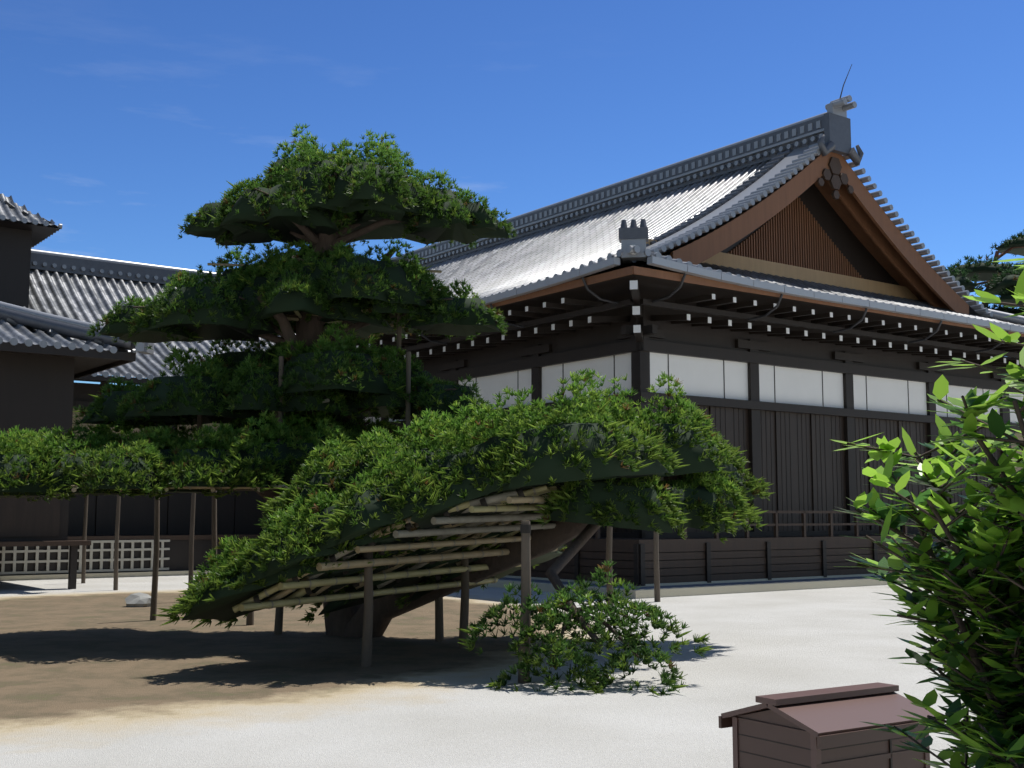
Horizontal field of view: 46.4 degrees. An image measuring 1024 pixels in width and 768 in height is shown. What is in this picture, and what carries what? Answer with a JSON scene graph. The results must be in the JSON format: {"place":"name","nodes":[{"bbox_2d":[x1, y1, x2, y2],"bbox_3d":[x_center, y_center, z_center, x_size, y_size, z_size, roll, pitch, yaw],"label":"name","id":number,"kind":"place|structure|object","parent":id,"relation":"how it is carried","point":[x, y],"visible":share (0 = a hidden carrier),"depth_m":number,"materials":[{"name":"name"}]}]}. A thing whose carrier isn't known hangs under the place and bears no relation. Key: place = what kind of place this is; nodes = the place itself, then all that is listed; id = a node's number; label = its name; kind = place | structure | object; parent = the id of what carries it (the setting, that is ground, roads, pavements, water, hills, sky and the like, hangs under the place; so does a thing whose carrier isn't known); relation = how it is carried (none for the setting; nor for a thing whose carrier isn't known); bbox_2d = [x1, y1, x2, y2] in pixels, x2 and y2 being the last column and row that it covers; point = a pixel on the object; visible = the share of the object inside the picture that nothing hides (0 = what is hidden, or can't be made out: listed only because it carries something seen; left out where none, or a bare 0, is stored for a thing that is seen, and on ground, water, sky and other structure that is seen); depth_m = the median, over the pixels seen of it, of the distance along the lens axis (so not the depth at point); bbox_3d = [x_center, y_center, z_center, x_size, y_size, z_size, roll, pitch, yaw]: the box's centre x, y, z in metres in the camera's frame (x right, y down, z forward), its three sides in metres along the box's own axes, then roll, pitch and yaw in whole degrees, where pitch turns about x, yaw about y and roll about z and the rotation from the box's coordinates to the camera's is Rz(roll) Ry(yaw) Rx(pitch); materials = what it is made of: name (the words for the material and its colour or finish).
{"place":"outdoors","nodes":[
{"label":"outdoors","id":0,"kind":"place"},
{"bbox_2d":[0,575,982,767],"bbox_3d":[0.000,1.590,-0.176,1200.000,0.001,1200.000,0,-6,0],"label":"ground","id":1,"kind":"structure","parent":0,"point":[96,673],"depth_m":11.46,"materials":[{"name":"white gravel"}]},
{"bbox_2d":[125,592,150,606],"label":"garden rocks","id":2,"kind":"object","parent":1,"relation":"on","point":[138,599],"visible":0.41,"depth_m":21.07,"materials":[{"name":"grey stone"}]},
{"bbox_2d":[0,194,295,588],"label":"building","id":3,"kind":"structure","parent":1,"relation":"on","point":[54,306],"depth_m":27.21,"materials":[{"name":"grey tile"}]},
{"bbox_2d":[0,382,302,580],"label":"side hall","id":4,"kind":"structure","parent":1,"relation":"on","point":[241,515],"depth_m":32.45,"materials":[{"name":"wood"}]},
{"bbox_2d":[0,123,775,695],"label":"pine","id":5,"kind":"object","parent":1,"relation":"on","point":[372,537],"visible":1,"depth_m":14.57,"materials":[{"name":"green plant"}]},
{"bbox_2d":[347,266,1023,598],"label":"hall","id":6,"kind":"structure","parent":1,"relation":"on","point":[786,390],"depth_m":29.26,"materials":[{"name":"wood"}]},
{"bbox_2d":[139,65,1023,385],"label":"hall roof","id":7,"kind":"structure","parent":6,"relation":"on","point":[793,209],"depth_m":33.63,"materials":[{"name":"grey tile"}]},
{"bbox_2d":[718,682,933,767],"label":"storage box","id":8,"kind":"object","parent":1,"relation":"on","point":[821,728],"visible":0.87,"depth_m":6.00,"materials":[{"name":"wood"}]},
{"bbox_2d":[830,258,1023,767],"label":"camellia shrub","id":9,"kind":"object","parent":1,"relation":"on","point":[979,572],"visible":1,"depth_m":4.19,"materials":[{"name":"green plant"}]},
{"bbox_2d":[936,262,1023,357],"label":"pine","id":10,"kind":"object","parent":1,"relation":"on","point":[1001,285],"visible":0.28,"depth_m":57.69,"materials":[{"name":"green plant"}]},
{"bbox_2d":[945,229,1023,315],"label":"pine","id":11,"kind":"object","parent":1,"relation":"on","point":[984,269],"visible":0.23,"depth_m":60.77,"materials":[{"name":"green plant"}]},
{"bbox_2d":[0,0,1023,384],"label":"sky","id":12,"kind":"structure","parent":0,"point":[120,120],"materials":[{"name":"blue"}]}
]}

